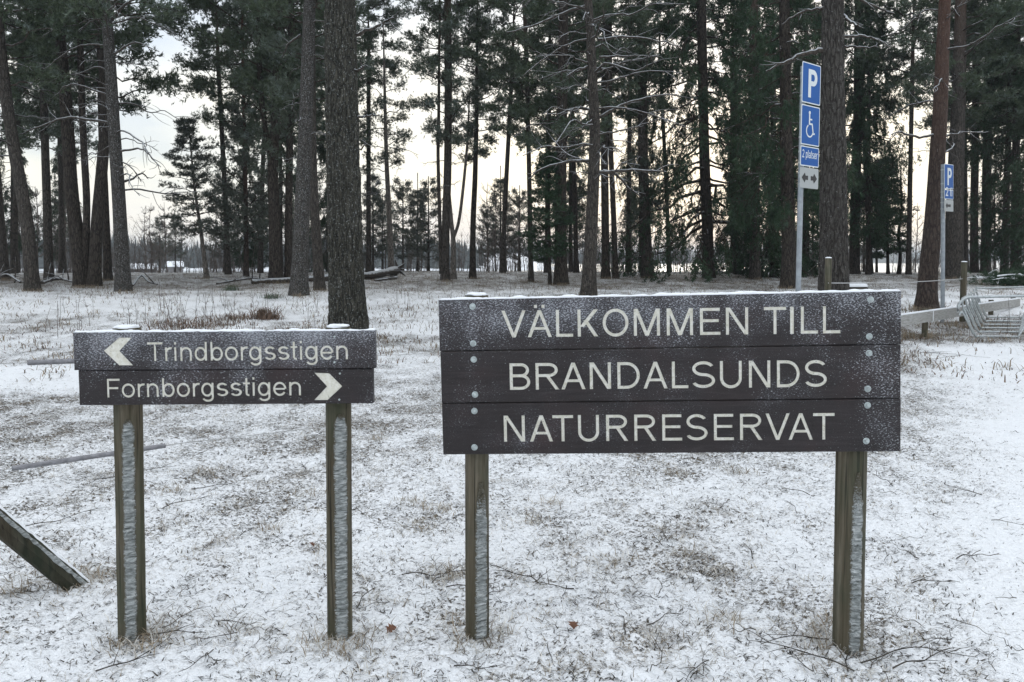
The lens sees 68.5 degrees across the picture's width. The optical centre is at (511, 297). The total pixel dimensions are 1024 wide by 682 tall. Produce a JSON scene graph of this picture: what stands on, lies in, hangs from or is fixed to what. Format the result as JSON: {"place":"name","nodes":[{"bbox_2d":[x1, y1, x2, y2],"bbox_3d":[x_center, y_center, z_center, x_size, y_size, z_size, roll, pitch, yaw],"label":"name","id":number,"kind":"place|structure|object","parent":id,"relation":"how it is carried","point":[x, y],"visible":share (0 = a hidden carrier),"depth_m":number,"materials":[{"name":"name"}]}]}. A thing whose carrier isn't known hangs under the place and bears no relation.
{"place":"outdoors","nodes":[
{"label":"outdoors","id":0,"kind":"place"},
{"bbox_2d":[21,253,553,269],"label":"hill","id":1,"kind":"structure","parent":0,"point":[536,266],"depth_m":242.79,"materials":[{"name":"white snow"}]},
{"bbox_2d":[8,234,483,268],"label":"forest","id":2,"kind":"object","parent":1,"relation":"on","point":[377,262],"visible":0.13,"depth_m":241.95,"materials":[{"name":"plant"}]},
{"bbox_2d":[0,271,1023,681],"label":"ground","id":3,"kind":"structure","parent":0,"point":[960,521],"depth_m":4.38,"materials":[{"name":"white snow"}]},
{"bbox_2d":[0,99,42,265],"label":"spruce tree","id":4,"kind":"object","parent":3,"relation":"on","point":[6,196],"visible":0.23,"depth_m":45.65,"materials":[{"name":"green plant"}]},
{"bbox_2d":[0,0,55,278],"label":"pine tree","id":5,"kind":"object","parent":3,"relation":"on","point":[4,258],"visible":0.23,"depth_m":32.74,"materials":[{"name":"green plant"}]},
{"bbox_2d":[0,1,84,273],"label":"pine tree","id":6,"kind":"object","parent":3,"relation":"on","point":[14,247],"visible":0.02,"depth_m":40.76,"materials":[{"name":"green plant"}]},
{"bbox_2d":[0,506,89,590],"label":"leaning post","id":7,"kind":"object","parent":3,"relation":"on","point":[29,546],"visible":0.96,"depth_m":3.44,"materials":[{"name":"brown wood"}]},
{"bbox_2d":[0,0,92,290],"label":"pine tree","id":8,"kind":"object","parent":3,"relation":"on","point":[31,278],"visible":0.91,"depth_m":25.66,"materials":[{"name":"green plant"}]},
{"bbox_2d":[4,0,96,279],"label":"pine tree","id":9,"kind":"object","parent":3,"relation":"on","point":[54,129],"visible":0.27,"depth_m":32.17,"materials":[{"name":"green plant"}]},
{"bbox_2d":[39,137,82,268],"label":"spruce tree","id":10,"kind":"object","parent":3,"relation":"on","point":[54,169],"visible":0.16,"depth_m":49.23,"materials":[{"name":"green plant"}]},
{"bbox_2d":[0,3,124,272],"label":"pine tree","id":11,"kind":"object","parent":3,"relation":"on","point":[62,260],"visible":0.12,"depth_m":43.67,"materials":[{"name":"green plant"}]},
{"bbox_2d":[2,0,152,286],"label":"pine tree","id":12,"kind":"object","parent":3,"relation":"on","point":[86,244],"visible":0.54,"depth_m":28.41,"materials":[{"name":"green plant"}]},
{"bbox_2d":[0,0,202,291],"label":"pine tree","id":13,"kind":"object","parent":3,"relation":"on","point":[105,12],"visible":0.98,"depth_m":25.57,"materials":[{"name":"green plant"}]},
{"bbox_2d":[5,0,198,280],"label":"pine tree","id":14,"kind":"object","parent":3,"relation":"on","point":[155,83],"visible":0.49,"depth_m":32.20,"materials":[{"name":"green plant"}]},
{"bbox_2d":[161,220,186,271],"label":"young pine","id":15,"kind":"object","parent":3,"relation":"on","point":[178,243],"visible":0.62,"depth_m":55.85,"materials":[{"name":"green plant"}]},
{"bbox_2d":[0,423,356,470],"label":"fallen poles","id":16,"kind":"object","parent":3,"relation":"on","point":[70,459],"visible":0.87,"depth_m":5.23,"materials":[{"name":"wood"}]},
{"bbox_2d":[131,316,254,329],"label":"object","id":17,"kind":"object","parent":3,"relation":"on","point":[196,323],"visible":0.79,"depth_m":16.28,"materials":[{"name":"brown plant"}]},
{"bbox_2d":[158,116,235,277],"bbox_3d":[-14.711,-4.612,35.295,3.734,7.871,3.986,0,3,0],"label":"young pine","id":18,"kind":"object","parent":3,"relation":"on","point":[186,130],"visible":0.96,"depth_m":35.01,"materials":[{"name":"green plant"}]},
{"bbox_2d":[146,0,263,274],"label":"pine tree","id":19,"kind":"object","parent":3,"relation":"on","point":[194,66],"visible":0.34,"depth_m":39.24,"materials":[{"name":"green plant"}]},
{"bbox_2d":[0,348,437,364],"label":"poles","id":20,"kind":"object","parent":3,"relation":"on","point":[49,361],"visible":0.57,"depth_m":6.76,"materials":[{"name":"brown wood"}]},
{"bbox_2d":[200,171,242,269],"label":"young pine","id":21,"kind":"object","parent":3,"relation":"on","point":[212,184],"visible":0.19,"depth_m":49.45,"materials":[{"name":"green plant"}]},
{"bbox_2d":[73,324,376,644],"bbox_3d":[-1.125,0.845,3.052,1.181,1.477,0.167,0,3,0],"label":"trail sign","id":22,"kind":"object","parent":3,"relation":"on","point":[127,371],"visible":0.97,"depth_m":2.95,"materials":[{"name":"brown wood"}]},
{"bbox_2d":[178,0,302,276],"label":"pine tree","id":23,"kind":"object","parent":3,"relation":"on","point":[244,194],"visible":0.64,"depth_m":35.74,"materials":[{"name":"green plant"}]},
{"bbox_2d":[217,144,268,269],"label":"spruce tree","id":24,"kind":"object","parent":3,"relation":"on","point":[232,251],"visible":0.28,"depth_m":45.67,"materials":[{"name":"green plant"}]},
{"bbox_2d":[243,306,284,320],"bbox_3d":[-5.800,0.360,17.784,1.088,0.307,1.134,1,3,15],"label":"bracken clump","id":25,"kind":"object","parent":3,"relation":"on","point":[263,313],"visible":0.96,"depth_m":17.62,"materials":[{"name":"brown plant"}]},
{"bbox_2d":[209,0,323,272],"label":"pine tree","id":26,"kind":"object","parent":3,"relation":"on","point":[260,258],"visible":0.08,"depth_m":43.65,"materials":[{"name":"green plant"}]},
{"bbox_2d":[251,127,295,268],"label":"spruce tree","id":27,"kind":"object","parent":3,"relation":"on","point":[280,161],"visible":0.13,"depth_m":49.62,"materials":[{"name":"green plant"}]},
{"bbox_2d":[193,0,361,277],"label":"pine tree","id":28,"kind":"object","parent":3,"relation":"on","point":[274,107],"visible":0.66,"depth_m":31.14,"materials":[{"name":"green plant"}]},
{"bbox_2d":[226,0,363,277],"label":"pine tree","id":29,"kind":"object","parent":3,"relation":"on","point":[291,30],"visible":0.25,"depth_m":31.70,"materials":[{"name":"green plant"}]},
{"bbox_2d":[244,0,358,295],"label":"pine tree","id":30,"kind":"object","parent":3,"relation":"on","point":[299,277],"visible":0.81,"depth_m":23.38,"materials":[{"name":"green plant"}]},
{"bbox_2d":[230,0,376,289],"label":"pine tree","id":31,"kind":"object","parent":3,"relation":"on","point":[285,87],"visible":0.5,"depth_m":26.28,"materials":[{"name":"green plant"}]},
{"bbox_2d":[253,6,364,269],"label":"pine tree","id":32,"kind":"object","parent":3,"relation":"on","point":[321,155],"visible":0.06,"depth_m":46.32,"materials":[{"name":"green plant"}]},
{"bbox_2d":[308,122,327,271],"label":"spruce tree","id":33,"kind":"object","parent":3,"relation":"on","point":[323,206],"visible":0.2,"depth_m":45.51,"materials":[{"name":"green plant"}]},
{"bbox_2d":[251,260,405,283],"bbox_3d":[-7.482,-0.994,33.815,1.949,1.401,8.873,2,4,33],"label":"fallen log","id":34,"kind":"object","parent":3,"relation":"on","point":[396,270],"visible":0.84,"depth_m":34.40,"materials":[{"name":"brown wood"}]},
{"bbox_2d":[283,0,380,146],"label":"pine tree","id":35,"kind":"object","parent":3,"relation":"on","point":[364,45],"visible":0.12,"depth_m":41.02,"materials":[{"name":"green plant"}]},
{"bbox_2d":[324,0,402,328],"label":"pine","id":36,"kind":"object","parent":3,"relation":"on","point":[347,304],"visible":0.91,"depth_m":13.27,"materials":[{"name":"brown plant"}]},
{"bbox_2d":[361,172,398,270],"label":"young pine","id":37,"kind":"object","parent":3,"relation":"on","point":[374,177],"visible":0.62,"depth_m":49.73,"materials":[{"name":"green plant"}]},
{"bbox_2d":[356,0,415,271],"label":"pine tree","id":38,"kind":"object","parent":3,"relation":"on","point":[376,63],"visible":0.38,"depth_m":43.48,"materials":[{"name":"green plant"}]},
{"bbox_2d":[358,0,423,267],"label":"pine tree","id":39,"kind":"object","parent":3,"relation":"on","point":[381,80],"visible":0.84,"depth_m":42.64,"materials":[{"name":"green plant"}]},
{"bbox_2d":[383,175,424,270],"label":"young pine","id":40,"kind":"object","parent":3,"relation":"on","point":[400,195],"visible":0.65,"depth_m":51.42,"materials":[{"name":"green plant"}]},
{"bbox_2d":[401,173,433,270],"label":"young pine","id":41,"kind":"object","parent":3,"relation":"on","point":[415,194],"visible":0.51,"depth_m":49.72,"materials":[{"name":"green plant"}]},
{"bbox_2d":[400,176,452,270],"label":"young pine","id":42,"kind":"object","parent":3,"relation":"on","point":[423,194],"visible":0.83,"depth_m":47.62,"materials":[{"name":"green plant"}]},
{"bbox_2d":[384,0,498,280],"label":"pine tree","id":43,"kind":"object","parent":3,"relation":"on","point":[438,13],"visible":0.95,"depth_m":33.03,"materials":[{"name":"green plant"}]},
{"bbox_2d":[422,93,469,278],"bbox_3d":[-2.941,-4.968,34.435,2.266,8.750,1.250,-1,3,-25],"label":"forked tree","id":44,"kind":"object","parent":3,"relation":"on","point":[453,267],"visible":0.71,"depth_m":34.55,"materials":[{"name":"brown plant"}]},
{"bbox_2d":[0,433,894,677],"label":"dry tussocks","id":45,"kind":"object","parent":3,"relation":"on","point":[328,643],"visible":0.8,"depth_m":3.19,"materials":[{"name":"brown plant"}]},
{"bbox_2d":[429,0,521,278],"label":"pine tree","id":46,"kind":"object","parent":3,"relation":"on","point":[475,125],"visible":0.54,"depth_m":35.09,"materials":[{"name":"green plant"}]},
{"bbox_2d":[467,184,507,271],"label":"young pine","id":47,"kind":"object","parent":3,"relation":"on","point":[487,200],"visible":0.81,"depth_m":49.86,"materials":[{"name":"green plant"}]},
{"bbox_2d":[476,202,499,257],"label":"young pine","id":48,"kind":"object","parent":3,"relation":"on","point":[480,225],"visible":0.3,"depth_m":53.62,"materials":[{"name":"green plant"}]},
{"bbox_2d":[476,184,515,271],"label":"young pine","id":49,"kind":"object","parent":3,"relation":"on","point":[494,241],"visible":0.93,"depth_m":46.67,"materials":[{"name":"green plant"}]},
{"bbox_2d":[481,166,521,258],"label":"young pine","id":50,"kind":"object","parent":3,"relation":"on","point":[498,182],"visible":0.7,"depth_m":49.59,"materials":[{"name":"green plant"}]},
{"bbox_2d":[0,275,1011,342],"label":"grass tufts","id":51,"kind":"object","parent":3,"relation":"on","point":[562,284],"visible":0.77,"depth_m":25.00,"materials":[{"name":"brown plant"}]},
{"bbox_2d":[463,0,557,272],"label":"pine tree","id":52,"kind":"object","parent":3,"relation":"on","point":[504,221],"visible":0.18,"depth_m":41.54,"materials":[{"name":"green plant"}]},
{"bbox_2d":[0,351,1023,681],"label":"fallen twigs","id":53,"kind":"object","parent":3,"relation":"on","point":[604,593],"depth_m":3.14,"materials":[{"name":"brown wood"}]},
{"bbox_2d":[1,271,1023,383],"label":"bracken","id":54,"kind":"object","parent":3,"relation":"on","point":[498,295],"visible":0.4,"depth_m":17.90,"materials":[{"name":"brown plant"}]},
{"bbox_2d":[8,195,1023,272],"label":"scrub thicket","id":55,"kind":"object","parent":3,"relation":"on","point":[216,268],"visible":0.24,"depth_m":47.64,"materials":[{"name":"plant"}]},
{"bbox_2d":[506,185,537,270],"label":"young pine","id":56,"kind":"object","parent":3,"relation":"on","point":[516,197],"visible":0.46,"depth_m":51.60,"materials":[{"name":"green plant"}]},
{"bbox_2d":[464,0,582,281],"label":"pine tree","id":57,"kind":"object","parent":3,"relation":"on","point":[496,76],"visible":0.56,"depth_m":32.08,"materials":[{"name":"green plant"}]},
{"bbox_2d":[45,269,1021,335],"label":"tall dry stalks","id":58,"kind":"object","parent":3,"relation":"on","point":[177,317],"visible":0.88,"depth_m":16.97,"materials":[{"name":"brown plant"}]},
{"bbox_2d":[485,0,600,272],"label":"pine tree","id":59,"kind":"object","parent":3,"relation":"on","point":[516,85],"visible":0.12,"depth_m":41.61,"materials":[{"name":"green plant"}]},
{"bbox_2d":[516,148,581,283],"bbox_3d":[1.575,-3.219,30.979,2.730,5.836,2.598,1,3,16],"label":"young spruce","id":60,"kind":"object","parent":3,"relation":"on","point":[549,181],"visible":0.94,"depth_m":30.62,"materials":[{"name":"green plant"}]},
{"bbox_2d":[488,0,638,284],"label":"pine tree","id":61,"kind":"object","parent":3,"relation":"on","point":[560,270],"visible":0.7,"depth_m":30.43,"materials":[{"name":"green plant"}]},
{"bbox_2d":[550,86,600,271],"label":"spruce tree","id":62,"kind":"object","parent":3,"relation":"on","point":[579,205],"visible":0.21,"depth_m":47.59,"materials":[{"name":"green plant"}]},
{"bbox_2d":[529,0,625,272],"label":"pine tree","id":63,"kind":"object","parent":3,"relation":"on","point":[576,268],"visible":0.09,"depth_m":44.67,"materials":[{"name":"green plant"}]},
{"bbox_2d":[506,0,693,295],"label":"pine tree","id":64,"kind":"object","parent":3,"relation":"on","point":[589,269],"visible":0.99,"depth_m":23.57,"materials":[{"name":"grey plant"}]},
{"bbox_2d":[553,0,657,278],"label":"pine tree","id":65,"kind":"object","parent":3,"relation":"on","point":[624,84],"visible":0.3,"depth_m":34.40,"materials":[{"name":"green plant"}]},
{"bbox_2d":[548,0,668,278],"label":"pine tree","id":66,"kind":"object","parent":3,"relation":"on","point":[605,268],"visible":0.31,"depth_m":34.44,"materials":[{"name":"green plant"}]},
{"bbox_2d":[573,0,682,270],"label":"pine tree","id":67,"kind":"object","parent":3,"relation":"on","point":[629,139],"visible":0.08,"depth_m":44.54,"materials":[{"name":"green plant"}]},
{"bbox_2d":[609,90,662,270],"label":"spruce tree","id":68,"kind":"object","parent":3,"relation":"on","point":[635,172],"visible":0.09,"depth_m":47.77,"materials":[{"name":"green plant"}]},
{"bbox_2d":[593,0,686,277],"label":"pine tree","id":69,"kind":"object","parent":3,"relation":"on","point":[644,179],"visible":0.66,"depth_m":35.43,"materials":[{"name":"green plant"}]},
{"bbox_2d":[438,289,900,656],"bbox_3d":[0.600,0.763,2.992,1.772,1.604,0.160,0,3,3],"label":"welcome sign","id":70,"kind":"object","parent":3,"relation":"on","point":[763,371],"visible":0.99,"depth_m":2.91,"materials":[{"name":"brown wood"}]},
{"bbox_2d":[597,0,816,282],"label":"spruce tree","id":71,"kind":"object","parent":3,"relation":"on","point":[707,261],"visible":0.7,"depth_m":34.70,"materials":[{"name":"green plant"}]},
{"bbox_2d":[676,0,796,272],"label":"pine tree","id":72,"kind":"object","parent":3,"relation":"on","point":[711,41],"visible":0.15,"depth_m":43.00,"materials":[{"name":"green plant"}]},
{"bbox_2d":[713,76,760,274],"bbox_3d":[11.900,-6.250,39.720,3.399,11.965,3.118,-2,3,-28],"label":"spruce tree","id":73,"kind":"object","parent":3,"relation":"on","point":[735,270],"visible":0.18,"depth_m":39.71,"materials":[{"name":"green plant"}]},
{"bbox_2d":[704,0,810,278],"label":"spruce tree","id":74,"kind":"object","parent":3,"relation":"on","point":[755,269],"visible":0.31,"depth_m":33.39,"materials":[{"name":"green plant"}]},
{"bbox_2d":[728,1,817,278],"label":"spruce tree","id":75,"kind":"object","parent":3,"relation":"on","point":[769,269],"visible":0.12,"depth_m":35.29,"materials":[{"name":"green plant"}]},
{"bbox_2d":[713,0,863,288],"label":"spruce tree","id":76,"kind":"object","parent":3,"relation":"on","point":[783,178],"visible":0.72,"depth_m":27.38,"materials":[{"name":"green plant"}]},
{"bbox_2d":[764,36,849,276],"bbox_3d":[14.760,-6.509,37.735,4.272,13.204,4.608,1,3,11],"label":"spruce tree","id":77,"kind":"object","parent":3,"relation":"on","point":[806,227],"visible":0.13,"depth_m":37.15,"materials":[{"name":"green plant"}]},
{"bbox_2d":[795,61,820,291],"bbox_3d":[3.951,-0.918,10.178,0.454,4.407,0.136,-2,4,-38],"label":"parking sign","id":78,"kind":"object","parent":3,"relation":"on","point":[810,87],"visible":0.98,"depth_m":10.08,"materials":[{"name":"metal"}]},
{"bbox_2d":[761,0,855,272],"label":"pine tree","id":79,"kind":"object","parent":3,"relation":"on","point":[798,27],"visible":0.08,"depth_m":41.62,"materials":[{"name":"green plant"}]},
{"bbox_2d":[760,0,893,290],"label":"pine","id":80,"kind":"object","parent":3,"relation":"on","point":[833,225],"visible":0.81,"depth_m":14.21,"materials":[{"name":"brown plant"}]},
{"bbox_2d":[824,257,831,289],"bbox_3d":[5.209,0.205,12.428,0.105,1.754,0.105,0,3,0],"label":"fence post","id":81,"kind":"object","parent":3,"relation":"on","point":[828,271],"visible":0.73,"depth_m":12.36,"materials":[{"name":"brown wood"}]},
{"bbox_2d":[795,0,921,273],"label":"spruce tree","id":82,"kind":"object","parent":3,"relation":"on","point":[854,261],"visible":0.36,"depth_m":39.73,"materials":[{"name":"green plant"}]},
{"bbox_2d":[800,0,937,273],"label":"pine tree","id":83,"kind":"object","parent":3,"relation":"on","point":[880,54],"visible":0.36,"depth_m":39.62,"materials":[{"name":"green plant"}]},
{"bbox_2d":[846,46,906,274],"bbox_3d":[18.866,-7.139,39.699,3.706,12.346,3.997,0,3,0],"label":"spruce tree","id":84,"kind":"object","parent":3,"relation":"on","point":[870,218],"visible":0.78,"depth_m":39.38,"materials":[{"name":"green plant"}]},
{"bbox_2d":[860,156,918,273],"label":"young spruce","id":85,"kind":"object","parent":3,"relation":"on","point":[897,249],"visible":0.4,"depth_m":40.84,"materials":[{"name":"green plant"}]},
{"bbox_2d":[845,0,980,274],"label":"pine tree","id":86,"kind":"object","parent":3,"relation":"on","point":[913,65],"visible":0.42,"depth_m":39.44,"materials":[{"name":"green plant"}]},
{"bbox_2d":[940,164,952,322],"bbox_3d":[9.510,-1.032,16.581,0.502,3.785,0.165,-2,4,-39],"label":"parking sign","id":87,"kind":"object","parent":3,"relation":"on","point":[946,178],"visible":0.97,"depth_m":16.50,"materials":[{"name":"metal"}]},
{"bbox_2d":[881,0,1023,309],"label":"reddish pine","id":88,"kind":"object","parent":3,"relation":"on","point":[926,294],"visible":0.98,"depth_m":18.86,"materials":[{"name":"brown plant"}]},
{"bbox_2d":[888,0,1023,278],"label":"pine tree","id":89,"kind":"object","parent":3,"relation":"on","point":[954,225],"visible":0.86,"depth_m":33.51,"materials":[{"name":"grey plant"}]},
{"bbox_2d":[896,3,1022,271],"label":"pine tree","id":90,"kind":"object","parent":3,"relation":"on","point":[926,127],"visible":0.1,"depth_m":45.66,"materials":[{"name":"green plant"}]},
{"bbox_2d":[901,297,1019,336],"bbox_3d":[9.613,0.501,16.088,9.900,0.783,0.146,-3,4,-45],"label":"wooden rail","id":91,"kind":"object","parent":3,"relation":"on","point":[924,316],"visible":0.51,"depth_m":14.90,"materials":[{"name":"grey wood"}]},
{"bbox_2d":[959,261,967,321],"bbox_3d":[10.086,-0.042,16.821,0.128,1.550,0.128,0,3,0],"label":"fence post","id":92,"kind":"object","parent":3,"relation":"on","point":[963,283],"visible":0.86,"depth_m":16.76,"materials":[{"name":"brown wood"}]},
{"bbox_2d":[930,0,1012,272],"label":"pine tree","id":93,"kind":"object","parent":3,"relation":"on","point":[989,268],"visible":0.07,"depth_m":43.12,"materials":[{"name":"green plant"}]},
{"bbox_2d":[921,0,1023,272],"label":"pine tree","id":94,"kind":"object","parent":3,"relation":"on","point":[974,265],"visible":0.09,"depth_m":43.28,"materials":[{"name":"green plant"}]},
{"bbox_2d":[947,0,1023,271],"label":"pine tree","id":95,"kind":"object","parent":3,"relation":"on","point":[997,157],"visible":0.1,"depth_m":40.66,"materials":[{"name":"green plant"}]},
{"bbox_2d":[953,0,1023,141],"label":"pine tree","id":96,"kind":"object","parent":3,"relation":"on","point":[995,44],"visible":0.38,"depth_m":37.46,"materials":[{"name":"green plant"}]},
{"bbox_2d":[955,263,1023,285],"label":"spruce boughs","id":97,"kind":"object","parent":3,"relation":"on","point":[1011,278],"visible":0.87,"depth_m":28.75,"materials":[{"name":"green plant"}]},
{"bbox_2d":[956,286,1023,337],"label":"bicycle rack","id":98,"kind":"object","parent":3,"relation":"on","point":[970,308],"visible":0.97,"depth_m":15.17,"materials":[{"name":"metal"}]},
{"bbox_2d":[964,0,1023,271],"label":"spruce tree","id":99,"kind":"object","parent":3,"relation":"on","point":[995,209],"visible":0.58,"depth_m":37.31,"materials":[{"name":"green plant"}]},
{"bbox_2d":[983,51,1023,274],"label":"spruce tree","id":100,"kind":"object","parent":3,"relation":"on","point":[1009,231],"visible":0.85,"depth_m":34.36,"materials":[{"name":"green plant"}]},
{"bbox_2d":[994,0,1023,134],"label":"pine tree","id":101,"kind":"object","parent":3,"relation":"on","point":[1020,110],"visible":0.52,"depth_m":34.78,"materials":[{"name":"green plant"}]},
{"bbox_2d":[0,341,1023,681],"bbox_3d":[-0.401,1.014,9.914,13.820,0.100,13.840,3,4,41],"label":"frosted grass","id":102,"kind":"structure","parent":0,"point":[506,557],"depth_m":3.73,"materials":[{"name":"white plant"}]},
{"bbox_2d":[0,0,1023,252],"label":"sky","id":103,"kind":"structure","parent":0,"point":[140,127],"materials":[{"name":"white"}]},
{"bbox_2d":[21,261,1023,272],"bbox_3d":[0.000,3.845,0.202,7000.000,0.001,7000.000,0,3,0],"label":"lake","id":104,"kind":"structure","parent":0,"point":[881,267],"depth_m":254.70,"materials":[{"name":"white ice"}]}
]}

